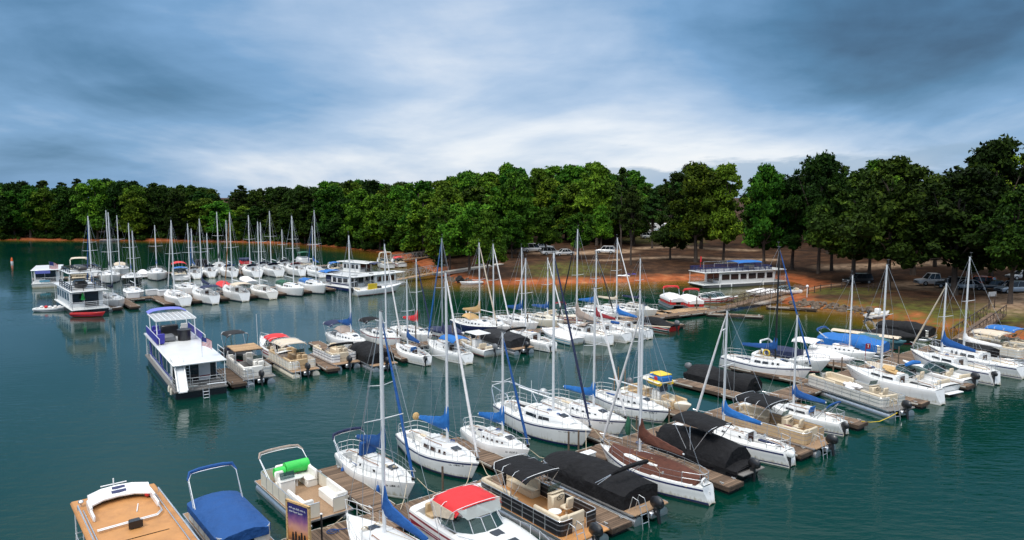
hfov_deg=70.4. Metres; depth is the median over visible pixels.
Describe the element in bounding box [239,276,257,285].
cabin cruiser
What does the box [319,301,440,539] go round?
sailboat
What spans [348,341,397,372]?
pontoon boat
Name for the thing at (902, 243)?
broadleaf tree
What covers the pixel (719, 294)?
cabin cruiser
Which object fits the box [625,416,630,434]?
folded parasol
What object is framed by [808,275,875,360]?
sailboat
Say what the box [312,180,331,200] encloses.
broadleaf tree
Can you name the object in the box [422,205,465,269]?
broadleaf tree
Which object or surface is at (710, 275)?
door
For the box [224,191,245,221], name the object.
broadleaf tree
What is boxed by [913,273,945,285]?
car
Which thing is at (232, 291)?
sailboat
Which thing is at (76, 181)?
pine tree
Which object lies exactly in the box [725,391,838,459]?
pontoon boat
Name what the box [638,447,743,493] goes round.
finger dock
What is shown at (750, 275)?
window
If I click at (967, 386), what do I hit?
finger dock
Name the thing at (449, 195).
broadleaf tree
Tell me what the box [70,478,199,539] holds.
pontoon boat
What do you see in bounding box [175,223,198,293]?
sailboat
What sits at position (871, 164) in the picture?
broadleaf tree
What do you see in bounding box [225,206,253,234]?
broadleaf tree
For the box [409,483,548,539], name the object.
cabin cruiser
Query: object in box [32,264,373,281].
dock walkway
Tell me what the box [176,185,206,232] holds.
broadleaf tree
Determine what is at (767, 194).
broadleaf tree
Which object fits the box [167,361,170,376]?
window
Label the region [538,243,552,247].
parked car
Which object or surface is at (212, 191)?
broadleaf tree
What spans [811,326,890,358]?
pontoon boat
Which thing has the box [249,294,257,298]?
finger dock
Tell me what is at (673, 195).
broadleaf tree
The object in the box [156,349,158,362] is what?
window
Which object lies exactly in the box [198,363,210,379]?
door panel
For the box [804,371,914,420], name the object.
pontoon boat
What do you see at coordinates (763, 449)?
sailboat
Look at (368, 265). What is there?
door
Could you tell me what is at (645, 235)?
parked car
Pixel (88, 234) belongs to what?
sailboat
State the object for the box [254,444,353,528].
pontoon boat
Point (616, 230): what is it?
broadleaf tree
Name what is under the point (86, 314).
kayak
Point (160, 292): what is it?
dock box
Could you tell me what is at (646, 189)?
pine tree
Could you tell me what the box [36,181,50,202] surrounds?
pine tree
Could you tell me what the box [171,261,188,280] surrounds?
cabin cruiser
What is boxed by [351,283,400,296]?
cabin cruiser
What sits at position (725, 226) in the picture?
broadleaf tree
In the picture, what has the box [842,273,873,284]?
parked car
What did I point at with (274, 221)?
broadleaf tree
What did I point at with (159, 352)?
window
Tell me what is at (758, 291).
cabin cruiser
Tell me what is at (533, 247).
parked van
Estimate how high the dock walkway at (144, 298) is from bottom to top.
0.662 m
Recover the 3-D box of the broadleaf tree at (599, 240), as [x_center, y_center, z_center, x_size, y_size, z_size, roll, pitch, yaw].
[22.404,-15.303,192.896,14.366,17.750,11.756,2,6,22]
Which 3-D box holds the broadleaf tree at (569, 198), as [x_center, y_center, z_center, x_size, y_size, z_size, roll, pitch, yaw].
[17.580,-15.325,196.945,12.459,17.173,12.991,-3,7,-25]
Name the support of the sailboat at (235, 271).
on the lake water
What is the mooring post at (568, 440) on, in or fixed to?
attached to the dock walkway at (342, 534)
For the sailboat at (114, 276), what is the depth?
132.34 m
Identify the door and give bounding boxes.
[45,270,55,281]
[84,291,98,306]
[351,275,357,286]
[365,261,369,271]
[707,273,712,282]
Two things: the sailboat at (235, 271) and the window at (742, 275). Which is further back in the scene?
the sailboat at (235, 271)
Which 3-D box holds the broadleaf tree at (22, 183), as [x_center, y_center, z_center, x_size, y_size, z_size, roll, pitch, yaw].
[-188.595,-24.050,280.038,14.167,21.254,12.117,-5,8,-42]
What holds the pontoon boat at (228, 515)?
on the lake water
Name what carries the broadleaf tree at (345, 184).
on the terrain
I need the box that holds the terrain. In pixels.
[0,198,1023,338]
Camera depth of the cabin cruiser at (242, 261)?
153.08 m
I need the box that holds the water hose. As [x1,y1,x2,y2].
[326,528,346,533]
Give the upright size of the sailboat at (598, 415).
10.582 m
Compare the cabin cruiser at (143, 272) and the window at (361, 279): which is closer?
the window at (361, 279)
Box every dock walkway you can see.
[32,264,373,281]
[124,279,364,300]
[263,308,725,364]
[281,345,929,539]
[655,308,708,314]
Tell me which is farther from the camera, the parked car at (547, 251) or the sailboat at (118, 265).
the parked car at (547, 251)
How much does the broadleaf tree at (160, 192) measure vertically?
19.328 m
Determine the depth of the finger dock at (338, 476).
38.44 m
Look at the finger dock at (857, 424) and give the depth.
49.73 m
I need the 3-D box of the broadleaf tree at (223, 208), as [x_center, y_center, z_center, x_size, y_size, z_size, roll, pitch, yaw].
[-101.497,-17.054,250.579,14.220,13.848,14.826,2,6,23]
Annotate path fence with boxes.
[808,282,858,293]
[853,281,884,290]
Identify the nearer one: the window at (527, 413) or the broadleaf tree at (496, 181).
the window at (527, 413)
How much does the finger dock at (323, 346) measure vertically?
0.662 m
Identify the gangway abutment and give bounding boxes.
[433,263,502,275]
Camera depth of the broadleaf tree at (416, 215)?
173.79 m
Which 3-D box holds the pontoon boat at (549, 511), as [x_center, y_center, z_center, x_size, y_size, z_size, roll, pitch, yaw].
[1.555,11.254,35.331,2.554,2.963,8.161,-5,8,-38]
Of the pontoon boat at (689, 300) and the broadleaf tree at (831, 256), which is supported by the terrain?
the broadleaf tree at (831, 256)
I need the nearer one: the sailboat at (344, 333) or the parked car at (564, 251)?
the sailboat at (344, 333)
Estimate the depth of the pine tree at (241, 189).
262.28 m
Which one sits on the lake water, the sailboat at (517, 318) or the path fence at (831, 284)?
the sailboat at (517, 318)
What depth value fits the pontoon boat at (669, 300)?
102.93 m
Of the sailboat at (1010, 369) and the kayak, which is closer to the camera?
the sailboat at (1010, 369)
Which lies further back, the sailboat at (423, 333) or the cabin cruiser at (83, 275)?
the cabin cruiser at (83, 275)
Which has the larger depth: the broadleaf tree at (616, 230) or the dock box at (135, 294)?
the broadleaf tree at (616, 230)
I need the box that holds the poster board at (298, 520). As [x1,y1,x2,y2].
[285,498,311,539]
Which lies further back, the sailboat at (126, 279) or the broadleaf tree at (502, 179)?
the broadleaf tree at (502, 179)
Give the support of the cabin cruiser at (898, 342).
on the lake water
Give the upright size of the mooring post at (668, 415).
2.250 m
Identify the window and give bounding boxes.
[35,274,44,278]
[72,293,83,303]
[152,344,155,358]
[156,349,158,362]
[159,352,162,364]
[163,356,166,371]
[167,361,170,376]
[358,277,363,283]
[526,412,535,417]
[538,416,548,420]
[714,273,718,280]
[722,274,729,279]
[731,273,738,279]
[740,273,746,278]
[748,273,755,278]
[757,272,764,277]
[766,272,772,277]
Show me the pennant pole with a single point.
(868, 345)
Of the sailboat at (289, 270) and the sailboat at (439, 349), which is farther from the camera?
the sailboat at (289, 270)
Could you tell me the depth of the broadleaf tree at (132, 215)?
250.96 m
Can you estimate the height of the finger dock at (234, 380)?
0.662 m
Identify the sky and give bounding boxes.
[0,0,1023,197]
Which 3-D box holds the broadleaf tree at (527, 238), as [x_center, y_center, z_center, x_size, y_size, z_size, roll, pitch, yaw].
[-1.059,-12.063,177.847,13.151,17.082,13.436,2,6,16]
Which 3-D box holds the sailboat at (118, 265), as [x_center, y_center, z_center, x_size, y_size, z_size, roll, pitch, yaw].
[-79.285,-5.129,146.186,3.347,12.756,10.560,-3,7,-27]
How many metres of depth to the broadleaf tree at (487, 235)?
130.30 m
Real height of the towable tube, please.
0.852 m
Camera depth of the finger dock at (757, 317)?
94.22 m
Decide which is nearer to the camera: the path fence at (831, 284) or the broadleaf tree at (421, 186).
the path fence at (831, 284)
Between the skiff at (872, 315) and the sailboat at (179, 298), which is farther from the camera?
the sailboat at (179, 298)
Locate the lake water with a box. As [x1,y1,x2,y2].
[0,240,1023,539]
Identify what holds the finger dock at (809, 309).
on the lake water
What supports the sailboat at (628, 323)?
on the lake water
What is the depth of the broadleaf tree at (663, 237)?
156.47 m
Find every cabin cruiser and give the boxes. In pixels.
[68,257,90,281]
[137,269,146,277]
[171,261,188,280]
[195,259,207,268]
[216,281,229,289]
[219,330,252,361]
[238,257,251,268]
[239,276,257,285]
[256,315,291,358]
[296,251,312,267]
[327,261,341,271]
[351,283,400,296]
[377,252,394,268]
[391,256,406,267]
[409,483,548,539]
[425,325,464,336]
[456,276,464,282]
[542,327,583,345]
[546,302,588,322]
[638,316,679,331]
[655,410,764,481]
[683,362,761,392]
[699,292,729,302]
[700,291,737,301]
[746,288,776,295]
[751,338,831,372]
[769,285,802,293]
[791,336,853,363]
[831,328,905,349]
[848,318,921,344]
[864,356,963,396]
[903,360,979,388]
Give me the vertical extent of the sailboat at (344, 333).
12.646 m
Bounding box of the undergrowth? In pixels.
[0,210,747,266]
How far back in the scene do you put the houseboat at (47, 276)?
125.92 m
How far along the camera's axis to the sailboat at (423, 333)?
79.13 m
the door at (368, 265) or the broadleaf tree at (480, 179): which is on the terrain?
the broadleaf tree at (480, 179)
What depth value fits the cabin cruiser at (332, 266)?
148.68 m
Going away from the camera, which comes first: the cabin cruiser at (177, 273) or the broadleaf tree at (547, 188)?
the cabin cruiser at (177, 273)
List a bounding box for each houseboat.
[30,262,63,287]
[53,264,109,313]
[144,306,227,399]
[318,269,371,290]
[336,260,383,273]
[360,270,405,285]
[688,256,786,287]
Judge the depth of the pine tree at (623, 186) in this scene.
151.96 m
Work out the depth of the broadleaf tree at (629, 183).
219.89 m
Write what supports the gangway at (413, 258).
on the dock walkway at (324, 266)
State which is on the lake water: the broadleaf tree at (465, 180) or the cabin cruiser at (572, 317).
the cabin cruiser at (572, 317)
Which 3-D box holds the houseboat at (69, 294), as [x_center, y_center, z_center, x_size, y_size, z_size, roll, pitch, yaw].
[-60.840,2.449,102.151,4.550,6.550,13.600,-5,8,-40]
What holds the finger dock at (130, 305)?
on the lake water
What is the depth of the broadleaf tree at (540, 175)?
258.73 m
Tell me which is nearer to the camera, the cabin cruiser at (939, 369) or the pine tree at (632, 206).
the cabin cruiser at (939, 369)
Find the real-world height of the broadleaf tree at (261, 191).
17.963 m
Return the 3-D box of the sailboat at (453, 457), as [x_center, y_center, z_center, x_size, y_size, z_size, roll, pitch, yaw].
[-4.003,5.847,42.414,2.870,12.436,9.472,-4,7,-33]
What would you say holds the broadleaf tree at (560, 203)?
on the terrain
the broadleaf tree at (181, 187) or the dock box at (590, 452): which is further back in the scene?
the broadleaf tree at (181, 187)
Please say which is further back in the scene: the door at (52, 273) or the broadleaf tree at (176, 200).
the broadleaf tree at (176, 200)
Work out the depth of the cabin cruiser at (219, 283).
122.46 m
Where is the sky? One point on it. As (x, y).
(221, 96)
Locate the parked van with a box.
[520,243,540,251]
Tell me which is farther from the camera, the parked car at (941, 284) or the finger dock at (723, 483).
the parked car at (941, 284)
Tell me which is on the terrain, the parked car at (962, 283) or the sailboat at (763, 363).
the parked car at (962, 283)
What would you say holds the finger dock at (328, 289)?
on the lake water
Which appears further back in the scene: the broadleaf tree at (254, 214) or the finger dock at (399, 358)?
the broadleaf tree at (254, 214)
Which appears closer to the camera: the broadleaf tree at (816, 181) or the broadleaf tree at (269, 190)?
the broadleaf tree at (816, 181)
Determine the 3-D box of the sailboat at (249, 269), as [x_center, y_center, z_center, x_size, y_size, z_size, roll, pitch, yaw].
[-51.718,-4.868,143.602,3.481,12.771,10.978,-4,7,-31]
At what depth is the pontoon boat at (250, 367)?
63.30 m
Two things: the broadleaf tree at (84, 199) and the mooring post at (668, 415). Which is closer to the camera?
the mooring post at (668, 415)
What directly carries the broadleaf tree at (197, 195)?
on the terrain
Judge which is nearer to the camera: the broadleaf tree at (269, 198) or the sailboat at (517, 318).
the sailboat at (517, 318)
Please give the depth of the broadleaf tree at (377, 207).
201.40 m
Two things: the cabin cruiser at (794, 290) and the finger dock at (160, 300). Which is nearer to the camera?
the finger dock at (160, 300)
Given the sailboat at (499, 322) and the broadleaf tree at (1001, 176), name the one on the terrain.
the broadleaf tree at (1001, 176)
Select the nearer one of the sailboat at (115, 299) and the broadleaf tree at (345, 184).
the sailboat at (115, 299)
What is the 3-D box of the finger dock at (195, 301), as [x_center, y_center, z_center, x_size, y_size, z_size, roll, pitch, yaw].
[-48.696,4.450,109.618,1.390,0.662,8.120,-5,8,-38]
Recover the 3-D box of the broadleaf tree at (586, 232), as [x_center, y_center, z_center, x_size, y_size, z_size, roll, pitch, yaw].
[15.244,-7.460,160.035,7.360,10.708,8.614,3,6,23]
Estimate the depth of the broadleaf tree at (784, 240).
140.88 m
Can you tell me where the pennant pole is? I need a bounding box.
[865,343,870,355]
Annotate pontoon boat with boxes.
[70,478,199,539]
[183,462,273,539]
[225,343,275,387]
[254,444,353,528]
[266,337,319,378]
[310,342,360,370]
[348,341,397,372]
[477,327,533,354]
[481,453,608,539]
[542,450,667,528]
[658,285,684,308]
[678,288,705,307]
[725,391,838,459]
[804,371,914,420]
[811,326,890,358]
[871,320,936,341]
[928,339,1006,359]
[959,328,1023,364]
[974,324,1023,346]
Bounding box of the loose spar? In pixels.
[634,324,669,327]
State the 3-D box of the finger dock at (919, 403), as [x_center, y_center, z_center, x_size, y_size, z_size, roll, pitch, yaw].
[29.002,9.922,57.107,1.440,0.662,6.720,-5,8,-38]
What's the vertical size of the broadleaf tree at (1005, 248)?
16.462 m
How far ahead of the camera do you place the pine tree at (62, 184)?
286.96 m
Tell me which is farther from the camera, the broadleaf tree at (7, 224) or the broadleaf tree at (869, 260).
the broadleaf tree at (7, 224)
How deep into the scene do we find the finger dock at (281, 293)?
114.53 m
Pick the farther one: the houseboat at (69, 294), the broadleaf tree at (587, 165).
the broadleaf tree at (587, 165)
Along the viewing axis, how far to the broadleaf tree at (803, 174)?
199.98 m
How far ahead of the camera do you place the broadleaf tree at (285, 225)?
235.83 m
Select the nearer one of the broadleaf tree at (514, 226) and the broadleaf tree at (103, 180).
the broadleaf tree at (514, 226)
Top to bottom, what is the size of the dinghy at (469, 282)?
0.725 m
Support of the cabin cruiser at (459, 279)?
on the lake water
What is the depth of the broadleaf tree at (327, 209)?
225.60 m
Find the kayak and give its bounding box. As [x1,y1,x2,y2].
[70,311,104,316]
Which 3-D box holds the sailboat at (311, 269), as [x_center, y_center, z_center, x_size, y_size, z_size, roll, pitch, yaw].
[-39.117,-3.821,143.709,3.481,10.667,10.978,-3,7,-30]
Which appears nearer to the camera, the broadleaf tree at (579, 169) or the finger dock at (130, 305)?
the finger dock at (130, 305)
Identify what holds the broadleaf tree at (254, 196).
on the terrain
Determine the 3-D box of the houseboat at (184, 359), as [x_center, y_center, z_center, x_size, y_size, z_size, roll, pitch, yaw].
[-29.149,6.998,64.002,4.179,5.420,17.596,-4,7,-34]
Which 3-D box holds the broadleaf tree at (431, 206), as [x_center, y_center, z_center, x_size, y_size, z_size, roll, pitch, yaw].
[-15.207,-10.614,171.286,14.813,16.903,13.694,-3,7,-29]
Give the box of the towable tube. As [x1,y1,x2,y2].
[648,370,673,386]
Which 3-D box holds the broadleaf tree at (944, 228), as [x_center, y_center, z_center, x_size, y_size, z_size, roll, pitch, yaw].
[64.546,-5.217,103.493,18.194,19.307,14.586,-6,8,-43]
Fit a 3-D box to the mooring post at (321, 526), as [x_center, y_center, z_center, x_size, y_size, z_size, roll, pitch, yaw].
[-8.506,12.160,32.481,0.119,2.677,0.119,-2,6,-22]
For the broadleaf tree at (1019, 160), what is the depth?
169.97 m
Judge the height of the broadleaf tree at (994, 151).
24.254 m
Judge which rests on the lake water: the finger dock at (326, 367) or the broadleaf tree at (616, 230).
the finger dock at (326, 367)
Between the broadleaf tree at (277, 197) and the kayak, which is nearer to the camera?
the kayak
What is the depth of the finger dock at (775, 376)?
62.63 m
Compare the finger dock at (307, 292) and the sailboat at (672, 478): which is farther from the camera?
the finger dock at (307, 292)
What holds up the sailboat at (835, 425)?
on the lake water
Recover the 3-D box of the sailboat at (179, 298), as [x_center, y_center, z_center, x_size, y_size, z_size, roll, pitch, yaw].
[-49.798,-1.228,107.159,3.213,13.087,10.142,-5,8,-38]
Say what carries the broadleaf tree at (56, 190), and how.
on the terrain
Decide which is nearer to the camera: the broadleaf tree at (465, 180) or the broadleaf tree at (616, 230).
the broadleaf tree at (616, 230)
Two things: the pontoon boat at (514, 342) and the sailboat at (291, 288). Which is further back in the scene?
the sailboat at (291, 288)
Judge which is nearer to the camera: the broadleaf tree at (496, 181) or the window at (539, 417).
the window at (539, 417)
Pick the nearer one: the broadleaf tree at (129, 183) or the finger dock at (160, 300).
the finger dock at (160, 300)
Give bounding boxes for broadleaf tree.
[0,182,22,236]
[2,184,48,237]
[16,180,29,202]
[21,188,60,232]
[45,185,63,218]
[48,186,86,233]
[68,178,116,239]
[70,185,88,231]
[96,182,126,238]
[99,178,111,182]
[103,180,127,189]
[114,190,148,236]
[116,180,127,190]
[116,185,150,227]
[122,180,137,188]
[144,182,164,231]
[144,185,174,231]
[157,188,193,239]
[159,184,196,218]
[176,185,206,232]
[179,198,217,238]
[181,191,216,233]
[197,188,233,208]
[197,201,237,234]
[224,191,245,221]
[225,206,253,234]
[234,206,269,235]
[239,189,267,226]
[257,188,269,202]
[262,186,291,218]
[262,204,282,235]
[263,187,273,215]
[265,186,284,214]
[275,189,309,240]
[282,186,320,243]
[290,186,323,204]
[311,185,344,239]
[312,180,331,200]
[315,182,345,228]
[324,197,356,246]
[336,188,372,243]
[339,180,353,190]
[342,182,362,219]
[353,193,392,250]
[358,179,381,227]
[359,179,369,186]
[375,187,397,241]
[378,199,407,246]
[382,181,403,189]
[387,185,409,247]
[395,190,434,257]
[397,180,435,255]
[398,182,414,196]
[421,185,462,264]
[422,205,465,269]
[424,189,466,257]
[431,180,458,192]
[436,200,502,273]
[444,176,455,181]
[450,179,475,188]
[453,171,476,193]
[458,186,497,243]
[464,169,475,176]
[466,209,510,280]
[473,171,497,188]
[480,181,499,195]
[487,177,533,224]
[489,170,536,253]
[490,166,539,222]
[491,186,533,242]
[494,162,513,178]
[500,210,528,257]
[527,168,542,208]
[527,207,564,255]
[529,169,548,213]
[531,177,560,227]
[541,183,568,239]
[544,165,561,178]
[552,182,586,242]
[554,164,579,183]
[557,177,592,230]
[564,212,597,257]
[570,180,612,242]
[571,165,584,180]
[572,162,622,245]
[580,161,606,177]
[586,204,613,247]
[592,187,626,243]
[611,175,632,185]
[620,189,656,245]
[626,170,652,191]
[627,177,643,194]
[632,195,654,240]
[648,205,688,259]
[658,171,686,215]
[665,167,738,248]
[669,161,724,262]
[700,162,750,263]
[735,176,782,247]
[737,192,747,210]
[741,163,791,264]
[742,175,771,225]
[755,184,820,269]
[780,149,853,273]
[800,168,820,185]
[801,169,843,253]
[804,167,890,283]
[817,161,850,183]
[821,191,847,270]
[831,155,942,289]
[841,179,888,272]
[864,158,882,169]
[870,166,902,182]
[900,167,971,274]
[905,165,1022,295]
[932,180,950,266]
[938,175,1009,273]
[940,133,1023,275]
[963,184,1023,303]
[990,163,1017,187]
[1001,154,1023,188]
[1007,202,1023,279]
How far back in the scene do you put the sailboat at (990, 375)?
64.29 m
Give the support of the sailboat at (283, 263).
on the lake water
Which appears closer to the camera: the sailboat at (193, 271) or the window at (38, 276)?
the window at (38, 276)
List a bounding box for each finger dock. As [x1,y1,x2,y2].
[109,304,122,310]
[124,299,139,309]
[151,297,174,306]
[191,297,201,303]
[217,368,246,388]
[219,295,229,301]
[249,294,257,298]
[278,291,286,296]
[303,289,311,293]
[308,341,326,350]
[315,357,339,373]
[318,465,395,513]
[326,287,335,291]
[389,349,407,362]
[451,437,503,473]
[541,480,631,535]
[554,426,617,444]
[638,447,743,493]
[665,407,683,416]
[667,321,684,328]
[673,378,740,401]
[706,312,763,319]
[728,366,807,384]
[766,305,816,311]
[780,441,812,460]
[790,402,867,430]
[826,362,856,370]
[883,352,897,357]
[905,396,929,408]
[932,376,974,390]
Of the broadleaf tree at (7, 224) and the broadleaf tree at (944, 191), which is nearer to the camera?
the broadleaf tree at (944, 191)
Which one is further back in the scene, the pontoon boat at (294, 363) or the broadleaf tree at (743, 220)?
the broadleaf tree at (743, 220)
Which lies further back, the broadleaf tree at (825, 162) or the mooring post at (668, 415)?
the broadleaf tree at (825, 162)
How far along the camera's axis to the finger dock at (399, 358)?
69.91 m
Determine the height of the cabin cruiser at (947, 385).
2.500 m
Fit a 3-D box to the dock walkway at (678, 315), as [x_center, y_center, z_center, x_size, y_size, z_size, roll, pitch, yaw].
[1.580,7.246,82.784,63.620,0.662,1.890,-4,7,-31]
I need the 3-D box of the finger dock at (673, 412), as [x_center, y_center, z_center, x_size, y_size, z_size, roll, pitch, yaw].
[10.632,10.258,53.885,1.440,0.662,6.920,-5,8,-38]
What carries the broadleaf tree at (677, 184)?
on the terrain
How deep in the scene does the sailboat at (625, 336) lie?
80.56 m
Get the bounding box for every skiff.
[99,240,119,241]
[863,308,888,318]
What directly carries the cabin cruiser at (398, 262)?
on the lake water
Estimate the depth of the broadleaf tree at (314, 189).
246.37 m
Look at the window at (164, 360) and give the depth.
61.43 m
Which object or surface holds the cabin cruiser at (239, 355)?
on the lake water
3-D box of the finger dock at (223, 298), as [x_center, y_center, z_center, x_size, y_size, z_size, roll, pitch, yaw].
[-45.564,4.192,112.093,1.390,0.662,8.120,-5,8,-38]
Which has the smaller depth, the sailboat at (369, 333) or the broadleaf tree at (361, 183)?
the sailboat at (369, 333)
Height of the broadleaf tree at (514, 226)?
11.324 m
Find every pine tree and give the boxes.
[35,180,48,187]
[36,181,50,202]
[55,182,66,186]
[68,178,88,199]
[228,185,254,215]
[608,167,635,261]
[619,185,643,264]
[639,190,666,248]
[641,186,655,194]
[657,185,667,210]
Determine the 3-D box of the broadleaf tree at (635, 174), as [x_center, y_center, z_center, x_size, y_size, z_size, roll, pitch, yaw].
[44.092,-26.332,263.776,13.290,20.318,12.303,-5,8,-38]
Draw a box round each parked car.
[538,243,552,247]
[540,247,557,254]
[555,249,574,255]
[595,246,615,253]
[640,232,651,238]
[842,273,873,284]
[934,276,967,288]
[948,279,980,289]
[971,275,996,282]
[975,280,1003,290]
[993,280,1023,293]
[1004,270,1022,279]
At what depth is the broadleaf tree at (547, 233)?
165.83 m
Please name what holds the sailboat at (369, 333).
on the lake water
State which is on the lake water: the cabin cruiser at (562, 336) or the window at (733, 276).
the cabin cruiser at (562, 336)
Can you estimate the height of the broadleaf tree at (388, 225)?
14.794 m
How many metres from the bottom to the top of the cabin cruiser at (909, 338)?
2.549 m
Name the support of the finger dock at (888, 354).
on the lake water
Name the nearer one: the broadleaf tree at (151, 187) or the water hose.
the water hose
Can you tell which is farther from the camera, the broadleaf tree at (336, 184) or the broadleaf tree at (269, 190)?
the broadleaf tree at (269, 190)
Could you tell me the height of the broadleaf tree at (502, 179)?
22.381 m
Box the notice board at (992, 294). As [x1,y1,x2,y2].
[988,291,995,307]
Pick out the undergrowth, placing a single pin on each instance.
(328, 240)
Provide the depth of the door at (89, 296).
99.34 m
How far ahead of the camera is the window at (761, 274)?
128.00 m
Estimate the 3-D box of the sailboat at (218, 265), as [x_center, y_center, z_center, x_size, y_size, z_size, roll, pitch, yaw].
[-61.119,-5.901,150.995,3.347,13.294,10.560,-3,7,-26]
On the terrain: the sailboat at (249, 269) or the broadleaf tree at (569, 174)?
the broadleaf tree at (569, 174)
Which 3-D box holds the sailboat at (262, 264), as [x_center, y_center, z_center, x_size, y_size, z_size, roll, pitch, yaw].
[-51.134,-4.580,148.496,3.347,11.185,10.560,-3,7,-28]
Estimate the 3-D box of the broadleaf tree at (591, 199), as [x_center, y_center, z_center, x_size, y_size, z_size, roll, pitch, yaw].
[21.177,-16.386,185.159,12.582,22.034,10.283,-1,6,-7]
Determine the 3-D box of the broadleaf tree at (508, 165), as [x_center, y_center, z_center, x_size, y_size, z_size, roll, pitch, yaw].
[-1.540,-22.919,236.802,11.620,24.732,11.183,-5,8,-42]
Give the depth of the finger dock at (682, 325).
87.18 m
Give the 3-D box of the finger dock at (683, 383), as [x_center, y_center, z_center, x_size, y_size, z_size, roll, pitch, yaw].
[16.114,9.774,58.534,1.440,0.662,7.420,-5,8,-38]
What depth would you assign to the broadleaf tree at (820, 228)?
121.75 m
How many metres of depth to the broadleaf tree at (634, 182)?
227.78 m
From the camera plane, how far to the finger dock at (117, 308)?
100.28 m
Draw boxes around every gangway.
[387,251,434,260]
[396,265,436,280]
[716,285,790,309]
[950,303,1006,338]
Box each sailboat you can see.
[82,216,107,293]
[83,226,99,275]
[98,210,119,283]
[101,212,124,306]
[110,215,128,273]
[121,223,141,285]
[123,231,144,296]
[147,223,166,280]
[164,220,191,306]
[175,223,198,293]
[185,229,202,278]
[192,218,221,304]
[200,233,217,277]
[211,211,225,273]
[220,220,238,277]
[222,212,251,301]
[242,215,262,277]
[250,221,277,299]
[255,222,268,274]
[263,211,284,276]
[275,216,303,295]
[277,229,289,271]
[285,219,305,276]
[297,211,325,293]
[306,226,326,277]
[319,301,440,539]
[323,231,365,347]
[332,304,437,509]
[358,244,400,345]
[390,258,432,342]
[395,271,488,484]
[395,275,431,366]
[427,234,473,364]
[449,242,497,333]
[460,325,542,457]
[465,240,510,329]
[492,252,611,449]
[494,247,538,329]
[509,254,556,352]
[522,257,564,327]
[540,281,637,435]
[557,225,613,345]
[566,251,613,321]
[577,257,631,342]
[585,234,636,318]
[589,284,671,422]
[598,304,652,339]
[600,303,714,505]
[612,258,658,316]
[693,304,795,468]
[719,245,813,378]
[762,309,848,436]
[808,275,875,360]
[846,259,945,405]
[911,278,1000,385]
[929,252,1023,378]
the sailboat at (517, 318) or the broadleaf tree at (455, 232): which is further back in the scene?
the broadleaf tree at (455, 232)
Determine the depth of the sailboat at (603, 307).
93.64 m
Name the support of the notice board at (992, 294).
on the terrain
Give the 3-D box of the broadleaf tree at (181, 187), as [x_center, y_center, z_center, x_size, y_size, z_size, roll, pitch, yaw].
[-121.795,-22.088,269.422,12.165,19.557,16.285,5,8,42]
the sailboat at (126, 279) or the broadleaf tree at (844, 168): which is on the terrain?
the broadleaf tree at (844, 168)
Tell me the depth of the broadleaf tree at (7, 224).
256.43 m
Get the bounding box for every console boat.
[460,330,501,357]
[620,375,690,410]
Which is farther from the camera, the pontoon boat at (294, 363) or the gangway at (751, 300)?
the gangway at (751, 300)
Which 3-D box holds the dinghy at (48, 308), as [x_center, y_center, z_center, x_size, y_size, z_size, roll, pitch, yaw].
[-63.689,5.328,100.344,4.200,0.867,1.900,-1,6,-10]
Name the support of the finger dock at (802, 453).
on the lake water
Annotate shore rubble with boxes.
[438,276,874,313]
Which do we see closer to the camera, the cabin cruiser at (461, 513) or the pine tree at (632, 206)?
the cabin cruiser at (461, 513)
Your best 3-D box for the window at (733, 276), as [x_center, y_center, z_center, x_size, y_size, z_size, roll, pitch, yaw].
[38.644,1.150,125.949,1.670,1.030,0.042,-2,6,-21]
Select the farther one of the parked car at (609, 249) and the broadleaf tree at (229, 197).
the broadleaf tree at (229, 197)
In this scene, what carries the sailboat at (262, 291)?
on the lake water
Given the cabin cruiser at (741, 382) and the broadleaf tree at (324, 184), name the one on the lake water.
the cabin cruiser at (741, 382)
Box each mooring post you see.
[320,513,322,539]
[441,466,443,490]
[568,431,569,450]
[578,430,579,449]
[668,408,669,422]
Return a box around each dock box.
[125,291,139,298]
[145,289,158,295]
[157,289,169,295]
[579,449,596,456]
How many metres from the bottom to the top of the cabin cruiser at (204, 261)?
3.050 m
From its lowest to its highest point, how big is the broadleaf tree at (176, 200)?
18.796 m
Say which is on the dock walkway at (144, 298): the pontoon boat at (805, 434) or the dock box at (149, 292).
the dock box at (149, 292)
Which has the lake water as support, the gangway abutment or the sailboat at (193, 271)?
the sailboat at (193, 271)
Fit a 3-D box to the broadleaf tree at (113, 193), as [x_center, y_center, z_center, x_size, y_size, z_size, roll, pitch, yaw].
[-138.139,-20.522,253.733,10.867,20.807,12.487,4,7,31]
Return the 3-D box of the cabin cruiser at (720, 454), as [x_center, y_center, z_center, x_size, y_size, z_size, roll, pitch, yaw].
[11.442,10.302,43.165,2.604,3.160,7.472,-5,8,-38]
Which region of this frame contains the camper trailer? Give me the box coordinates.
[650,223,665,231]
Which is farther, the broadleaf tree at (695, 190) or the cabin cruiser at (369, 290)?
the broadleaf tree at (695, 190)
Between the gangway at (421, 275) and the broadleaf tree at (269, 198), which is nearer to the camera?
the gangway at (421, 275)
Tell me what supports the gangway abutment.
on the terrain
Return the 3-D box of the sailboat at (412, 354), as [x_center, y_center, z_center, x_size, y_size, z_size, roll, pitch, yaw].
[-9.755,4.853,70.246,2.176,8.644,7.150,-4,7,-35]
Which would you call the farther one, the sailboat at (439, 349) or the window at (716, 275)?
the window at (716, 275)
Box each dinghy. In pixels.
[32,305,63,311]
[460,281,482,284]
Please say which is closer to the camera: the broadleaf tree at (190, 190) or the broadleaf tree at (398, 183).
the broadleaf tree at (398, 183)

